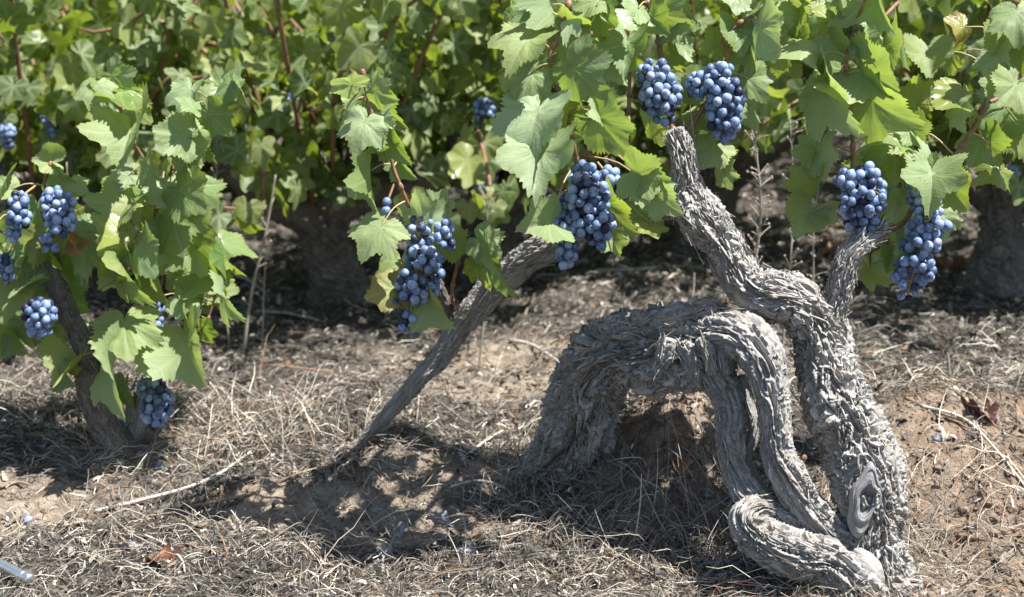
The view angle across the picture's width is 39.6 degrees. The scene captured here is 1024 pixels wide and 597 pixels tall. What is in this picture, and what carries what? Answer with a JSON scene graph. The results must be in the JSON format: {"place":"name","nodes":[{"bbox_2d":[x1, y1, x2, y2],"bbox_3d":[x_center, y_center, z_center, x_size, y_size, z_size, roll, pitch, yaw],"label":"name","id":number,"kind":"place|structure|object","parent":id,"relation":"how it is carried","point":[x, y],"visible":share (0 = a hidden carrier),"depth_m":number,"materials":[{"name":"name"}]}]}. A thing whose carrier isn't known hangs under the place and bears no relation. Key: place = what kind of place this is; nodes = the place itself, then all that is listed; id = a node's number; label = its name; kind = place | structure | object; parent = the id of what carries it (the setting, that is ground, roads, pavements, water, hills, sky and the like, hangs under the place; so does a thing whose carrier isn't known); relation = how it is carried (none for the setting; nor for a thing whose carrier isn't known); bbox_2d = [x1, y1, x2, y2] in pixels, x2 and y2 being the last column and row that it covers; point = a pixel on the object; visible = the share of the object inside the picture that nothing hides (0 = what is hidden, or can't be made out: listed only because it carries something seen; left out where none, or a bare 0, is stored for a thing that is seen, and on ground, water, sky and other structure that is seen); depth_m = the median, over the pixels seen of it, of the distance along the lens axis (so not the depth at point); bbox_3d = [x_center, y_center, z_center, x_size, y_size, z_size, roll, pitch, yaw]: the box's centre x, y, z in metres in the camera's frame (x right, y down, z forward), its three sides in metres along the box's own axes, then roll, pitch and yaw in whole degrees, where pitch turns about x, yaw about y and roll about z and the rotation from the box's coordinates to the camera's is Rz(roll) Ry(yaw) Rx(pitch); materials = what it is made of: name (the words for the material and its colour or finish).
{"place":"outdoors","nodes":[
{"label":"outdoors","id":0,"kind":"place"},
{"bbox_2d":[23,515,32,524],"bbox_3d":[-0.723,0.331,2.123,0.014,0.015,0.014,0,14,0],"label":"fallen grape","id":1,"kind":"object","parent":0,"point":[26,517],"visible":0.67,"depth_m":2.12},
{"bbox_2d":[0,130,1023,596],"bbox_3d":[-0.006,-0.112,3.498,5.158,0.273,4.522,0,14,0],"label":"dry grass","id":2,"kind":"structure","parent":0,"point":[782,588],"depth_m":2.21,"materials":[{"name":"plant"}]},
{"bbox_2d":[0,7,1023,596],"bbox_3d":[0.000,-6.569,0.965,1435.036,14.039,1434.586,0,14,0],"label":"ground","id":3,"kind":"structure","parent":0,"point":[914,437],"depth_m":2.23,"materials":[{"name":"soil"}]},
{"bbox_2d":[0,481,29,488],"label":"dry twig","id":4,"kind":"object","parent":3,"relation":"on","point":[10,483],"visible":0.97,"depth_m":2.22,"materials":[{"name":"beige wood"}]},
{"bbox_2d":[0,558,33,583],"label":"metal tube","id":5,"kind":"object","parent":3,"relation":"on","point":[11,569],"visible":1,"depth_m":1.93,"materials":[{"name":"silver metal"}]},
{"bbox_2d":[0,55,60,150],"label":"grapevine","id":6,"kind":"object","parent":3,"relation":"on","point":[8,132],"visible":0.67,"depth_m":2.85,"materials":[{"name":"blue plant"}]},
{"bbox_2d":[66,162,83,211],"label":"dry weed","id":7,"kind":"object","parent":3,"relation":"on","point":[67,174],"visible":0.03,"depth_m":2.62,"materials":[{"name":"grey plant"}]},
{"bbox_2d":[0,0,246,155],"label":"grapevine","id":8,"kind":"object","parent":3,"relation":"on","point":[96,5],"visible":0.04,"depth_m":3.85,"materials":[{"name":"green plant"}]},
{"bbox_2d":[116,539,139,552],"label":"dead leaf","id":9,"kind":"object","parent":3,"relation":"on","point":[124,545],"visible":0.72,"depth_m":2.04,"materials":[{"name":"grey plant"}]},
{"bbox_2d":[0,54,257,458],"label":"grapevine","id":10,"kind":"object","parent":3,"relation":"on","point":[43,286],"visible":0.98,"depth_m":2.17,"materials":[{"name":"green plant"}]},
{"bbox_2d":[156,462,164,470],"bbox_3d":[-0.552,0.263,2.230,0.014,0.015,0.014,0,14,0],"label":"fallen grape","id":11,"kind":"object","parent":3,"relation":"on","point":[160,464],"visible":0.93,"depth_m":2.23,"materials":[{"name":"blue food"}]},
{"bbox_2d":[144,543,180,566],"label":"dead leaf","id":12,"kind":"object","parent":3,"relation":"on","point":[167,546],"visible":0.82,"depth_m":1.99,"materials":[{"name":"brown plant"}]},
{"bbox_2d":[144,534,185,572],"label":"dry twig","id":13,"kind":"object","parent":3,"relation":"on","point":[164,544],"visible":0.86,"depth_m":2.02,"materials":[{"name":"beige wood"}]},
{"bbox_2d":[0,0,334,301],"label":"grapevine","id":14,"kind":"object","parent":3,"relation":"on","point":[34,86],"visible":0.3,"depth_m":2.92,"materials":[{"name":"green plant"}]},
{"bbox_2d":[95,449,252,512],"bbox_3d":[-0.508,0.287,2.204,0.280,0.033,0.047,-13,19,-41],"label":"dry twig","id":15,"kind":"object","parent":3,"relation":"on","point":[169,492],"visible":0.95,"depth_m":2.17,"materials":[{"name":"beige wood"}]},
{"bbox_2d":[211,160,230,346],"bbox_3d":[-0.593,-0.092,2.860,0.059,0.408,0.041,0,14,0],"label":"dry weed","id":16,"kind":"object","parent":3,"relation":"on","point":[214,175],"visible":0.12,"depth_m":2.84,"materials":[{"name":"plant"}]},
{"bbox_2d":[218,485,238,508],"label":"dead leaf","id":17,"kind":"object","parent":3,"relation":"on","point":[222,493],"visible":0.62,"depth_m":2.18,"materials":[{"name":"brown plant"}]},
{"bbox_2d":[236,0,246,13],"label":"grapevine","id":18,"kind":"object","parent":3,"relation":"on","point":[240,3],"depth_m":7.14,"materials":[{"name":"plant"}]},
{"bbox_2d":[234,274,262,290],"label":"dry twig","id":19,"kind":"object","parent":3,"relation":"on","point":[243,277],"visible":0.79,"depth_m":3.38,"materials":[{"name":"grey wood"}]},
{"bbox_2d":[241,175,275,353],"bbox_3d":[-0.503,-0.064,2.821,0.083,0.368,0.029,-4,14,-14],"label":"dry weed","id":20,"kind":"object","parent":3,"relation":"on","point":[263,245],"visible":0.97,"depth_m":2.82,"materials":[{"name":"grey plant"}]},
{"bbox_2d":[256,166,272,346],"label":"dry weed","id":21,"kind":"object","parent":3,"relation":"on","point":[265,267],"visible":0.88,"depth_m":2.88,"materials":[{"name":"plant"}]},
{"bbox_2d":[183,456,366,508],"bbox_3d":[-0.361,0.288,2.201,0.292,0.046,0.035,-6,15,-23],"label":"dry twig","id":22,"kind":"object","parent":3,"relation":"on","point":[233,497],"visible":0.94,"depth_m":2.17,"materials":[{"name":"grey wood"}]},
{"bbox_2d":[256,310,317,319],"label":"dry twig","id":23,"kind":"object","parent":3,"relation":"on","point":[283,312],"visible":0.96,"depth_m":3.12,"materials":[{"name":"wood"}]},
{"bbox_2d":[257,0,324,99],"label":"grapevine","id":24,"kind":"object","parent":3,"relation":"on","point":[279,39],"depth_m":4.92,"materials":[{"name":"green plant"}]},
{"bbox_2d":[37,0,642,307],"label":"grapevine","id":25,"kind":"object","parent":3,"relation":"on","point":[316,209],"visible":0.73,"depth_m":2.93,"materials":[{"name":"green plant"}]},
{"bbox_2d":[371,506,382,511],"bbox_3d":[-0.206,0.322,2.162,0.027,0.014,0.020,0,14,0],"label":"clod","id":26,"kind":"object","parent":3,"relation":"on","point":[377,508],"visible":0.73,"depth_m":2.16,"materials":[{"name":"grey soil"}]},
{"bbox_2d":[374,542,395,563],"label":"dead leaf","id":27,"kind":"object","parent":3,"relation":"on","point":[384,549],"visible":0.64,"depth_m":2.03,"materials":[{"name":"grey plant"}]},
{"bbox_2d":[381,516,404,537],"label":"dead leaf","id":28,"kind":"object","parent":3,"relation":"on","point":[401,527],"visible":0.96,"depth_m":2.07,"materials":[{"name":"grey plant"}]},
{"bbox_2d":[430,510,453,526],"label":"dead leaf","id":29,"kind":"object","parent":3,"relation":"on","point":[434,519],"visible":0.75,"depth_m":2.10,"materials":[{"name":"grey plant"}]},
{"bbox_2d":[455,545,476,556],"bbox_3d":[-0.065,0.358,2.017,0.033,0.018,0.021,0,14,0],"label":"clod","id":30,"kind":"object","parent":3,"relation":"on","point":[468,550],"visible":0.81,"depth_m":2.01,"materials":[{"name":"grey stone"}]},
{"bbox_2d":[259,0,701,210],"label":"grapevine","id":31,"kind":"object","parent":3,"relation":"on","point":[266,3],"depth_m":3.75,"materials":[{"name":"green plant"}]},
{"bbox_2d":[459,429,503,461],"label":"dry twig","id":32,"kind":"object","parent":3,"relation":"on","point":[480,444],"visible":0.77,"depth_m":2.30,"materials":[{"name":"beige wood"}]},
{"bbox_2d":[448,479,515,499],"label":"dry twig","id":33,"kind":"object","parent":3,"relation":"on","point":[475,480],"visible":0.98,"depth_m":2.18,"materials":[{"name":"wood"}]},
{"bbox_2d":[478,186,500,368],"bbox_3d":[-0.047,-0.034,2.671,0.052,0.356,0.026,4,15,15],"label":"dry weed","id":34,"kind":"object","parent":3,"relation":"on","point":[483,326],"visible":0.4,"depth_m":2.69,"materials":[{"name":"plant"}]},
{"bbox_2d":[478,521,545,558],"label":"dry twig","id":35,"kind":"object","parent":3,"relation":"on","point":[510,539],"visible":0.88,"depth_m":2.04,"materials":[{"name":"brown wood"}]},
{"bbox_2d":[329,0,718,448],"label":"grapevine","id":36,"kind":"object","parent":3,"relation":"on","point":[578,55],"visible":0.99,"depth_m":1.87,"materials":[{"name":"green plant"}]},
{"bbox_2d":[509,338,559,362],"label":"dry twig","id":37,"kind":"object","parent":3,"relation":"on","point":[530,344],"visible":0.91,"depth_m":2.80,"materials":[{"name":"beige wood"}]},
{"bbox_2d":[511,502,559,525],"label":"dry twig","id":38,"kind":"object","parent":3,"relation":"on","point":[533,514],"visible":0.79,"depth_m":2.11,"materials":[{"name":"beige wood"}]},
{"bbox_2d":[299,0,823,289],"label":"grapevine","id":39,"kind":"object","parent":3,"relation":"on","point":[470,156],"visible":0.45,"depth_m":2.96,"materials":[{"name":"green plant"}]},
{"bbox_2d":[633,473,641,542],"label":"straw stem","id":40,"kind":"object","parent":3,"relation":"on","point":[639,507],"visible":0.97,"depth_m":2.02,"materials":[{"name":"beige plant"}]},
{"bbox_2d":[596,265,708,271],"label":"dry twig","id":41,"kind":"object","parent":3,"relation":"on","point":[631,269],"visible":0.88,"depth_m":3.26,"materials":[{"name":"wood"}]},
{"bbox_2d":[667,451,693,471],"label":"dead leaf","id":42,"kind":"object","parent":3,"relation":"on","point":[689,462],"visible":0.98,"depth_m":2.11,"materials":[{"name":"brown plant"}]},
{"bbox_2d":[429,0,950,264],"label":"grapevine","id":43,"kind":"object","parent":3,"relation":"on","point":[706,12],"visible":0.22,"depth_m":3.21,"materials":[{"name":"green plant"}]},
{"bbox_2d":[493,0,1023,596],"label":"grapevine","id":44,"kind":"object","parent":3,"relation":"on","point":[659,350],"visible":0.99,"depth_m":1.92,"materials":[{"name":"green plant"}]},
{"bbox_2d":[744,130,772,261],"bbox_3d":[0.422,-0.089,2.469,0.058,0.435,0.044,0,14,0],"label":"dry weed","id":45,"kind":"object","parent":3,"relation":"on","point":[757,247],"visible":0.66,"depth_m":2.45,"materials":[{"name":"grey plant"}]},
{"bbox_2d":[725,3,829,144],"bbox_3d":[1.119,-1.043,5.179,1.296,1.095,1.489,-12,19,-41],"label":"grapevine","id":46,"kind":"object","parent":3,"relation":"on","point":[825,131],"depth_m":5.17,"materials":[{"name":"green plant"}]},
{"bbox_2d":[775,118,805,344],"bbox_3d":[0.491,-0.102,2.509,0.059,0.442,0.036,0,14,0],"label":"dry weed","id":47,"kind":"object","parent":3,"relation":"on","point":[791,231],"visible":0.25,"depth_m":2.51,"materials":[{"name":"plant"}]},
{"bbox_2d":[807,166,834,286],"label":"dry weed","id":48,"kind":"object","parent":3,"relation":"on","point":[813,255],"visible":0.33,"depth_m":2.55,"materials":[{"name":"plant"}]},
{"bbox_2d":[816,239,842,255],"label":"dead leaf","id":49,"kind":"object","parent":3,"relation":"on","point":[830,246],"visible":0.32,"depth_m":3.38,"materials":[{"name":"brown plant"}]},
{"bbox_2d":[730,0,1023,300],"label":"grapevine","id":50,"kind":"object","parent":3,"relation":"on","point":[996,260],"visible":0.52,"depth_m":2.90,"materials":[{"name":"green plant"}]},
{"bbox_2d":[932,434,945,441],"bbox_3d":[0.656,0.215,2.188,0.023,0.013,0.016,0,14,0],"label":"clod","id":51,"kind":"object","parent":3,"relation":"on","point":[936,437],"visible":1,"depth_m":2.18,"materials":[{"name":"grey soil"}]},
{"bbox_2d":[903,396,981,427],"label":"dry twig","id":52,"kind":"object","parent":3,"relation":"on","point":[941,413],"visible":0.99,"depth_m":2.22,"materials":[{"name":"beige wood"}]},
{"bbox_2d":[938,256,964,272],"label":"dead leaf","id":53,"kind":"object","parent":3,"relation":"on","point":[946,263],"visible":0.73,"depth_m":3.26,"materials":[{"name":"brown plant"}]},
{"bbox_2d":[921,404,1023,484],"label":"dry twig","id":54,"kind":"object","parent":3,"relation":"on","point":[976,428],"visible":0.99,"depth_m":2.17,"materials":[{"name":"beige wood"}]},
{"bbox_2d":[960,396,999,424],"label":"dead leaf","id":55,"kind":"object","parent":3,"relation":"on","point":[977,410],"visible":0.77,"depth_m":2.24,"materials":[{"name":"brown plant"}]}
]}

